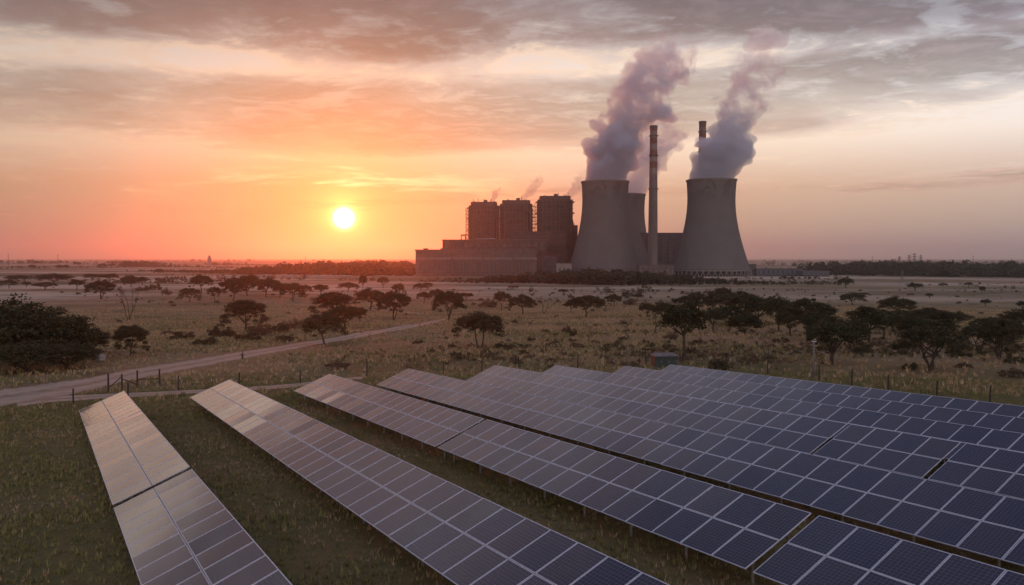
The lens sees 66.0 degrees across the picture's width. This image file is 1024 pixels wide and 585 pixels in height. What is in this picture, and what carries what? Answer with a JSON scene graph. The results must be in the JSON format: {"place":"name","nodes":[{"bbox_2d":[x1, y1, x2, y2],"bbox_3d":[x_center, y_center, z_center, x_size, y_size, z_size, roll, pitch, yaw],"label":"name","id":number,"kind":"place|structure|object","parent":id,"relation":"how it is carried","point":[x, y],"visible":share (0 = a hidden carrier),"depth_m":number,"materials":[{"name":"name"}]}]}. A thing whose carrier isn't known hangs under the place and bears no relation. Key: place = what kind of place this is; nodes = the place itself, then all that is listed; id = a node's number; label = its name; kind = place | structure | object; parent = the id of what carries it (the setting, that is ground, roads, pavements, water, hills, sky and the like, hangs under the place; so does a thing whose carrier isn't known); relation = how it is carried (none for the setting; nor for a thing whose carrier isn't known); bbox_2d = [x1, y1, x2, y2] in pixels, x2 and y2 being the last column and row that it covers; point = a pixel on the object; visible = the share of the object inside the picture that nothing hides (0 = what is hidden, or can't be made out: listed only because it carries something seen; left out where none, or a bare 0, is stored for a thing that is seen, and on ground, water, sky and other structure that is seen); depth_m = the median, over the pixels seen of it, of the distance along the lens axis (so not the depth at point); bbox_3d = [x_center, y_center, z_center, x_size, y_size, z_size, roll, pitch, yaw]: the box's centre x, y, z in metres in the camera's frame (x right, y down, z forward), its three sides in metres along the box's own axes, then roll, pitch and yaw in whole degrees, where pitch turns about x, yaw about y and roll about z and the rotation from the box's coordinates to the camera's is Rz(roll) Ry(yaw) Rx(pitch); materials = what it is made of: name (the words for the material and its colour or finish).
{"place":"outdoors","nodes":[
{"label":"outdoors","id":0,"kind":"place"},
{"bbox_2d":[17,376,362,406],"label":"dirt track","id":1,"kind":"structure","parent":0,"point":[84,397],"depth_m":86.73,"materials":[{"name":"brown soil"}]},
{"bbox_2d":[0,318,444,405],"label":"dirt road","id":2,"kind":"structure","parent":0,"point":[57,389],"depth_m":107.95,"materials":[{"name":"brown soil"}]},
{"bbox_2d":[0,259,1023,584],"bbox_3d":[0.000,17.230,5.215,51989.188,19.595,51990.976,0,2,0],"label":"ground","id":3,"kind":"structure","parent":0,"point":[882,287],"depth_m":104.68,"materials":[{"name":"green plant"}]},
{"bbox_2d":[0,302,40,344],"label":"bush","id":4,"kind":"object","parent":3,"relation":"on","point":[8,332],"visible":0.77,"depth_m":114.76,"materials":[{"name":"green plant"}]},
{"bbox_2d":[0,339,70,373],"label":"bush","id":5,"kind":"object","parent":3,"relation":"on","point":[24,352],"visible":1,"depth_m":110.11,"materials":[{"name":"green plant"}]},
{"bbox_2d":[0,292,82,368],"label":"bush","id":6,"kind":"object","parent":3,"relation":"on","point":[44,323],"visible":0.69,"depth_m":119.34,"materials":[{"name":"green plant"}]},
{"bbox_2d":[30,273,74,281],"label":"tree","id":7,"kind":"object","parent":3,"relation":"on","point":[48,276],"visible":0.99,"depth_m":785.98,"materials":[{"name":"green plant"}]},
{"bbox_2d":[9,310,104,363],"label":"bush","id":8,"kind":"object","parent":3,"relation":"on","point":[84,335],"visible":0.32,"depth_m":128.22,"materials":[{"name":"green plant"}]},
{"bbox_2d":[28,340,105,368],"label":"bush","id":9,"kind":"object","parent":3,"relation":"on","point":[76,352],"visible":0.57,"depth_m":117.90,"materials":[{"name":"green plant"}]},
{"bbox_2d":[60,327,110,346],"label":"bush","id":10,"kind":"object","parent":3,"relation":"on","point":[103,342],"visible":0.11,"depth_m":140.46,"materials":[{"name":"green plant"}]},
{"bbox_2d":[83,280,116,298],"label":"acacia tree","id":11,"kind":"object","parent":3,"relation":"on","point":[103,285],"visible":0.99,"depth_m":462.46,"materials":[{"name":"green plant"}]},
{"bbox_2d":[111,325,150,356],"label":"acacia tree","id":12,"kind":"object","parent":3,"relation":"on","point":[134,331],"visible":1,"depth_m":135.25,"materials":[{"name":"green plant"}]},
{"bbox_2d":[107,369,160,391],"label":"fence gate","id":13,"kind":"structure","parent":3,"relation":"on","point":[122,379],"depth_m":89.17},
{"bbox_2d":[79,391,189,504],"bbox_3d":[-27.794,10.983,56.854,3.991,2.267,36.435,-26,13,-28],"label":"solar table","id":14,"kind":"object","parent":3,"relation":"on","point":[159,458],"visible":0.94,"depth_m":50.18,"materials":[{"name":"blue glass"}]},
{"bbox_2d":[175,288,201,301],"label":"acacia tree","id":15,"kind":"object","parent":3,"relation":"on","point":[186,291],"visible":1,"depth_m":432.44,"materials":[{"name":"green plant"}]},
{"bbox_2d":[187,274,213,292],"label":"acacia tree","id":16,"kind":"object","parent":3,"relation":"on","point":[198,278],"visible":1,"depth_m":539.86,"materials":[{"name":"green plant"}]},
{"bbox_2d":[114,469,291,584],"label":"solar table","id":17,"kind":"object","parent":3,"relation":"on","point":[225,548],"visible":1,"depth_m":31.86,"materials":[{"name":"blue glass"}]},
{"bbox_2d":[0,265,421,283],"bbox_3d":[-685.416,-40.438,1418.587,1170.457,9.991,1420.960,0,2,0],"label":"woodland","id":18,"kind":"object","parent":3,"relation":"on","point":[163,280],"visible":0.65,"depth_m":839.23,"materials":[{"name":"green plant"}]},
{"bbox_2d":[208,324,236,336],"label":"shrub","id":19,"kind":"object","parent":3,"relation":"on","point":[227,332],"visible":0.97,"depth_m":193.68,"materials":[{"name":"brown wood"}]},
{"bbox_2d":[217,277,248,300],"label":"acacia tree","id":20,"kind":"object","parent":3,"relation":"on","point":[229,283],"visible":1,"depth_m":440.88,"materials":[{"name":"green plant"}]},
{"bbox_2d":[216,299,271,330],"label":"acacia tree","id":21,"kind":"object","parent":3,"relation":"on","point":[239,306],"visible":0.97,"depth_m":215.26,"materials":[{"name":"green plant"}]},
{"bbox_2d":[231,275,265,295],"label":"acacia tree","id":22,"kind":"object","parent":3,"relation":"on","point":[247,279],"visible":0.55,"depth_m":497.35,"materials":[{"name":"green plant"}]},
{"bbox_2d":[245,322,273,335],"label":"dry shrub","id":23,"kind":"object","parent":3,"relation":"on","point":[264,331],"visible":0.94,"depth_m":197.88,"materials":[{"name":"brown plant"}]},
{"bbox_2d":[248,277,283,296],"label":"acacia tree","id":24,"kind":"object","parent":3,"relation":"on","point":[266,282],"visible":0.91,"depth_m":483.12,"materials":[{"name":"green plant"}]},
{"bbox_2d":[118,259,415,275],"bbox_3d":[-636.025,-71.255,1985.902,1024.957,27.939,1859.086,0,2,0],"label":"woodland","id":25,"kind":"object","parent":3,"relation":"on","point":[373,267],"visible":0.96,"depth_m":1170.74,"materials":[{"name":"green plant"}]},
{"bbox_2d":[265,321,289,332],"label":"shrub","id":26,"kind":"object","parent":3,"relation":"on","point":[281,328],"visible":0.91,"depth_m":209.61,"materials":[{"name":"green plant"}]},
{"bbox_2d":[279,282,307,300],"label":"acacia tree","id":27,"kind":"object","parent":3,"relation":"on","point":[294,286],"visible":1,"depth_m":440.01,"materials":[{"name":"green plant"}]},
{"bbox_2d":[300,311,349,344],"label":"acacia tree","id":28,"kind":"object","parent":3,"relation":"on","point":[315,321],"visible":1,"depth_m":155.34,"materials":[{"name":"green plant"}]},
{"bbox_2d":[307,291,357,316],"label":"acacia tree","id":29,"kind":"object","parent":3,"relation":"on","point":[336,298],"visible":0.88,"depth_m":274.35,"materials":[{"name":"green plant"}]},
{"bbox_2d":[327,303,362,327],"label":"leafy tree","id":30,"kind":"object","parent":3,"relation":"on","point":[349,312],"visible":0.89,"depth_m":219.47,"materials":[{"name":"green plant"}]},
{"bbox_2d":[350,287,385,309],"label":"acacia tree","id":31,"kind":"object","parent":3,"relation":"on","point":[364,294],"visible":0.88,"depth_m":346.26,"materials":[{"name":"green plant"}]},
{"bbox_2d":[294,374,483,458],"bbox_3d":[-11.630,10.287,66.936,3.991,2.265,32.965,-26,13,-28],"label":"solar table","id":32,"kind":"object","parent":3,"relation":"on","point":[406,415],"visible":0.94,"depth_m":62.23,"materials":[{"name":"blue glass"}]},
{"bbox_2d":[374,290,410,319],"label":"acacia tree","id":33,"kind":"object","parent":3,"relation":"on","point":[387,298],"visible":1,"depth_m":271.10,"materials":[{"name":"green plant"}]},
{"bbox_2d":[190,379,668,584],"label":"solar table","id":34,"kind":"object","parent":3,"relation":"on","point":[444,544],"visible":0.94,"depth_m":34.80,"materials":[{"name":"blue glass"}]},
{"bbox_2d":[431,291,467,320],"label":"acacia tree","id":35,"kind":"object","parent":3,"relation":"on","point":[456,300],"visible":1,"depth_m":263.06,"materials":[{"name":"green plant"}]},
{"bbox_2d":[415,248,536,275],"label":"turbine hall","id":36,"kind":"structure","parent":3,"relation":"on","point":[469,262],"depth_m":1058.96,"materials":[{"name":"corrugated steel"},{"name":"steel"},{"name":"pale concrete"}]},
{"bbox_2d":[449,310,506,347],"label":"acacia tree","id":37,"kind":"object","parent":3,"relation":"on","point":[486,321],"visible":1,"depth_m":141.86,"materials":[{"name":"green plant"}]},
{"bbox_2d":[466,198,499,238],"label":"boiler house","id":38,"kind":"structure","parent":3,"relation":"on","point":[483,218],"depth_m":1146.73,"materials":[{"name":"metal"}]},
{"bbox_2d":[492,290,511,309],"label":"acacia tree","id":39,"kind":"object","parent":3,"relation":"on","point":[499,295],"visible":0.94,"depth_m":349.26,"materials":[{"name":"green plant"}]},
{"bbox_2d":[442,231,566,272],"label":"bunker building","id":40,"kind":"structure","parent":3,"relation":"on","point":[550,247],"depth_m":1110.24,"materials":[{"name":"concrete"}]},
{"bbox_2d":[0,351,1020,407],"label":"wire fence","id":41,"kind":"object","parent":3,"relation":"on","point":[518,361],"visible":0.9,"depth_m":89.73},
{"bbox_2d":[0,259,1021,264],"bbox_3d":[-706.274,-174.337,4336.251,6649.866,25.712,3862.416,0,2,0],"label":"woodland","id":42,"kind":"object","parent":3,"relation":"on","point":[119,262],"visible":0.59,"depth_m":3474.96,"materials":[{"name":"green plant"}]},
{"bbox_2d":[0,367,1023,584],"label":"grass","id":43,"kind":"structure","parent":3,"relation":"on","point":[69,472],"depth_m":45.31,"materials":[{"name":"green plant"}]},
{"bbox_2d":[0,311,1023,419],"bbox_3d":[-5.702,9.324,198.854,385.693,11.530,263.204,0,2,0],"label":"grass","id":44,"kind":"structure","parent":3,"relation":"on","point":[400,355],"depth_m":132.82,"materials":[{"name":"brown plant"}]},
{"bbox_2d":[499,196,534,238],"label":"boiler house","id":45,"kind":"structure","parent":3,"relation":"on","point":[516,214],"depth_m":1146.55,"materials":[{"name":"metal"}]},
{"bbox_2d":[508,294,537,313],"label":"acacia tree","id":46,"kind":"object","parent":3,"relation":"on","point":[528,301],"visible":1,"depth_m":312.47,"materials":[{"name":"green plant"}]},
{"bbox_2d":[535,193,574,262],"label":"boiler house","id":47,"kind":"structure","parent":3,"relation":"on","point":[555,212],"depth_m":1146.42,"materials":[{"name":"metal"}]},
{"bbox_2d":[99,288,1023,368],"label":"undergrowth","id":48,"kind":"object","parent":3,"relation":"on","point":[808,350],"visible":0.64,"depth_m":122.04,"materials":[{"name":"green plant"}]},
{"bbox_2d":[568,295,605,316],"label":"acacia tree","id":49,"kind":"object","parent":3,"relation":"on","point":[588,300],"visible":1,"depth_m":280.07,"materials":[{"name":"green plant"}]},
{"bbox_2d":[570,179,639,273],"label":"cooling tower","id":50,"kind":"structure","parent":3,"relation":"on","point":[604,241],"depth_m":1065.24,"materials":[{"name":"concrete"}]},
{"bbox_2d":[438,419,811,584],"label":"solar table","id":51,"kind":"object","parent":3,"relation":"on","point":[741,530],"visible":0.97,"depth_m":36.71,"materials":[{"name":"blue glass"}]},
{"bbox_2d":[414,266,848,285],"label":"woodland","id":52,"kind":"object","parent":3,"relation":"on","point":[588,276],"visible":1,"depth_m":734.87,"materials":[{"name":"green plant"}]},
{"bbox_2d":[628,193,647,264],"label":"cooling tower","id":53,"kind":"structure","parent":3,"relation":"on","point":[636,207],"depth_m":1284.09,"materials":[{"name":"concrete"}]},
{"bbox_2d":[647,125,657,264],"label":"chimney","id":54,"kind":"object","parent":3,"relation":"on","point":[653,228],"visible":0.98,"depth_m":1033.23,"materials":[{"name":"concrete"}]},
{"bbox_2d":[637,265,674,276],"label":"pump house","id":55,"kind":"structure","parent":3,"relation":"on","point":[657,269],"depth_m":1011.62,"materials":[{"name":"concrete"}]},
{"bbox_2d":[466,365,847,454],"bbox_3d":[8.497,10.045,68.755,3.991,2.261,45.110,-26,13,-28],"label":"solar table","id":56,"kind":"object","parent":3,"relation":"on","point":[804,434],"visible":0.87,"depth_m":60.65,"materials":[{"name":"blue glass"}]},
{"bbox_2d":[640,233,682,264],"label":"dark hall","id":57,"kind":"structure","parent":3,"relation":"on","point":[668,245],"depth_m":1287.74,"materials":[{"name":"concrete"}]},
{"bbox_2d":[649,300,677,319],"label":"leafy tree","id":58,"kind":"object","parent":3,"relation":"on","point":[659,307],"visible":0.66,"depth_m":222.46,"materials":[{"name":"green plant"}]},
{"bbox_2d":[650,352,677,368],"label":"electrical kiosk","id":59,"kind":"object","parent":3,"relation":"on","point":[665,359],"visible":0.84,"depth_m":103.10,"materials":[{"name":"green paint"}]},
{"bbox_2d":[658,300,711,353],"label":"leafy tree","id":60,"kind":"object","parent":3,"relation":"on","point":[680,315],"visible":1,"depth_m":121.36,"materials":[{"name":"green plant"}]},
{"bbox_2d":[680,290,713,307],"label":"acacia tree","id":61,"kind":"object","parent":3,"relation":"on","point":[694,296],"visible":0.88,"depth_m":308.39,"materials":[{"name":"green plant"}]},
{"bbox_2d":[376,369,1023,567],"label":"solar table","id":62,"kind":"object","parent":3,"relation":"on","point":[945,513],"visible":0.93,"depth_m":41.13,"materials":[{"name":"blue glass"}]},
{"bbox_2d":[698,121,706,177],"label":"chimney","id":63,"kind":"object","parent":3,"relation":"on","point":[702,131],"visible":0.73,"depth_m":1216.88,"materials":[{"name":"concrete"}]},
{"bbox_2d":[673,177,751,276],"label":"cooling tower","id":64,"kind":"structure","parent":3,"relation":"on","point":[711,245],"depth_m":1054.11,"materials":[{"name":"concrete"}]},
{"bbox_2d":[701,306,727,329],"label":"leafy tree","id":65,"kind":"object","parent":3,"relation":"on","point":[716,314],"visible":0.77,"depth_m":185.37,"materials":[{"name":"green plant"}]},
{"bbox_2d":[705,287,735,309],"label":"acacia tree","id":66,"kind":"object","parent":3,"relation":"on","point":[723,290],"visible":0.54,"depth_m":307.04,"materials":[{"name":"green plant"}]},
{"bbox_2d":[708,358,733,370],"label":"shrub","id":67,"kind":"object","parent":3,"relation":"on","point":[721,364],"visible":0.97,"depth_m":100.42,"materials":[{"name":"green plant"}]},
{"bbox_2d":[712,304,752,319],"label":"leafy tree","id":68,"kind":"object","parent":3,"relation":"on","point":[727,311],"visible":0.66,"depth_m":206.68,"materials":[{"name":"green plant"}]},
{"bbox_2d":[707,291,765,309],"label":"acacia tree","id":69,"kind":"object","parent":3,"relation":"on","point":[728,298],"visible":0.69,"depth_m":257.94,"materials":[{"name":"green plant"}]},
{"bbox_2d":[723,312,764,333],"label":"tree","id":70,"kind":"object","parent":3,"relation":"on","point":[737,319],"visible":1,"depth_m":170.68,"materials":[{"name":"green plant"}]},
{"bbox_2d":[737,295,772,321],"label":"leafy tree","id":71,"kind":"object","parent":3,"relation":"on","point":[755,302],"visible":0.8,"depth_m":192.03,"materials":[{"name":"green plant"}]},
{"bbox_2d":[487,281,1023,299],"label":"woodland","id":72,"kind":"object","parent":3,"relation":"on","point":[625,293],"visible":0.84,"depth_m":557.96,"materials":[{"name":"green plant"}]},
{"bbox_2d":[765,292,789,332],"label":"leafy tree","id":73,"kind":"object","parent":3,"relation":"on","point":[779,302],"visible":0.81,"depth_m":174.09,"materials":[{"name":"green plant"}]},
{"bbox_2d":[755,268,803,275],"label":"long shed","id":74,"kind":"structure","parent":3,"relation":"on","point":[775,271],"depth_m":1074.77,"materials":[{"name":"metal"}]},
{"bbox_2d":[542,365,1023,458],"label":"solar table","id":75,"kind":"object","parent":3,"relation":"on","point":[989,437],"visible":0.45,"depth_m":56.54,"materials":[{"name":"blue glass"}]},
{"bbox_2d":[775,297,838,338],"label":"acacia tree","id":76,"kind":"object","parent":3,"relation":"on","point":[809,307],"visible":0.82,"depth_m":143.35,"materials":[{"name":"green plant"}]},
{"bbox_2d":[796,271,829,276],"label":"blue shed","id":77,"kind":"structure","parent":3,"relation":"on","point":[813,273],"depth_m":1039.95,"materials":[{"name":"metal"}]},
{"bbox_2d":[613,366,1023,432],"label":"solar table","id":78,"kind":"object","parent":3,"relation":"on","point":[991,421],"visible":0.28,"depth_m":61.22,"materials":[{"name":"blue glass"}]},
{"bbox_2d":[800,312,837,342],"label":"leafy tree","id":79,"kind":"object","parent":3,"relation":"on","point":[816,316],"visible":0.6,"depth_m":137.25,"materials":[{"name":"green plant"}]},
{"bbox_2d":[803,316,867,363],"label":"leafy tree","id":80,"kind":"object","parent":3,"relation":"on","point":[822,329],"visible":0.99,"depth_m":102.91,"materials":[{"name":"green plant"}]},
{"bbox_2d":[661,364,1023,417],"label":"solar table","id":81,"kind":"object","parent":3,"relation":"on","point":[972,405],"visible":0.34,"depth_m":65.35,"materials":[{"name":"blue glass"}]},
{"bbox_2d":[839,292,867,304],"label":"acacia tree","id":82,"kind":"object","parent":3,"relation":"on","point":[852,295],"visible":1,"depth_m":391.16,"materials":[{"name":"green plant"}]},
{"bbox_2d":[836,316,872,346],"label":"tree","id":83,"kind":"object","parent":3,"relation":"on","point":[864,329],"visible":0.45,"depth_m":123.67,"materials":[{"name":"green plant"}]},
{"bbox_2d":[843,305,893,342],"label":"leafy tree","id":84,"kind":"object","parent":3,"relation":"on","point":[871,315],"visible":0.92,"depth_m":133.72,"materials":[{"name":"green plant"}]},
{"bbox_2d":[813,424,960,482],"bbox_3d":[22.067,10.145,46.286,3.990,2.256,6.940,-26,13,-28],"label":"solar table","id":85,"kind":"object","parent":3,"relation":"on","point":[919,456],"visible":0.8,"depth_m":45.73,"materials":[{"name":"blue glass"}]},
{"bbox_2d":[753,515,1023,584],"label":"solar table","id":86,"kind":"object","parent":3,"relation":"on","point":[847,554],"visible":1,"depth_m":27.32,"materials":[{"name":"blue glass"}]},
{"bbox_2d":[872,311,904,336],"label":"leafy tree","id":87,"kind":"object","parent":3,"relation":"on","point":[896,318],"visible":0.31,"depth_m":145.09,"materials":[{"name":"green plant"}]},
{"bbox_2d":[766,259,1023,277],"bbox_3d":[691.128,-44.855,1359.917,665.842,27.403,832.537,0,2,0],"label":"woodland","id":88,"kind":"object","parent":3,"relation":"on","point":[1008,268],"visible":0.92,"depth_m":1077.55,"materials":[{"name":"green plant"}]},
{"bbox_2d":[875,295,918,312],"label":"acacia tree","id":89,"kind":"object","parent":3,"relation":"on","point":[892,301],"visible":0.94,"depth_m":254.83,"materials":[{"name":"green plant"}]},
{"bbox_2d":[877,309,927,329],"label":"acacia tree","id":90,"kind":"object","parent":3,"relation":"on","point":[908,313],"visible":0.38,"depth_m":174.01,"materials":[{"name":"green plant"}]},
{"bbox_2d":[883,324,973,370],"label":"acacia tree","id":91,"kind":"object","parent":3,"relation":"on","point":[916,335],"visible":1,"depth_m":94.03,"materials":[{"name":"green plant"}]},
{"bbox_2d":[908,307,956,320],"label":"acacia tree","id":92,"kind":"object","parent":3,"relation":"on","point":[933,314],"visible":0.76,"depth_m":175.74,"materials":[{"name":"green plant"}]},
{"bbox_2d":[925,318,961,329],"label":"leafy tree","id":93,"kind":"object","parent":3,"relation":"on","point":[948,323],"visible":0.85,"depth_m":144.82,"materials":[{"name":"green plant"}]},
{"bbox_2d":[936,310,974,322],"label":"acacia tree","id":94,"kind":"object","parent":3,"relation":"on","point":[959,315],"visible":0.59,"depth_m":176.62,"materials":[{"name":"green plant"}]},
{"bbox_2d":[928,443,1023,499],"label":"solar table","id":95,"kind":"object","parent":3,"relation":"on","point":[996,474],"visible":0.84,"depth_m":41.03,"materials":[{"name":"blue glass"}]},
{"bbox_2d":[959,324,1003,352],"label":"acacia tree","id":96,"kind":"object","parent":3,"relation":"on","point":[972,329],"visible":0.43,"depth_m":115.01,"materials":[{"name":"green plant"}]},
{"bbox_2d":[967,317,1011,325],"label":"acacia tree","id":97,"kind":"object","parent":3,"relation":"on","point":[982,321],"visible":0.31,"depth_m":152.81,"materials":[{"name":"green plant"}]},
{"bbox_2d":[978,318,1023,360],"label":"acacia tree","id":98,"kind":"object","parent":3,"relation":"on","point":[988,329],"visible":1,"depth_m":104.53,"materials":[{"name":"green plant"}]},
{"bbox_2d":[995,366,1023,377],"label":"dry shrub","id":99,"kind":"object","parent":3,"relation":"on","point":[1014,372],"visible":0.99,"depth_m":88.65,"materials":[{"name":"brown plant"}]},
{"bbox_2d":[996,308,1023,335],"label":"acacia tree","id":100,"kind":"object","parent":3,"relation":"on","point":[1017,315],"visible":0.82,"depth_m":159.04,"materials":[{"name":"green plant"}]},
{"bbox_2d":[0,0,1023,258],"label":"sky","id":101,"kind":"structure","parent":0,"point":[130,129],"materials":[{"name":"orange"}]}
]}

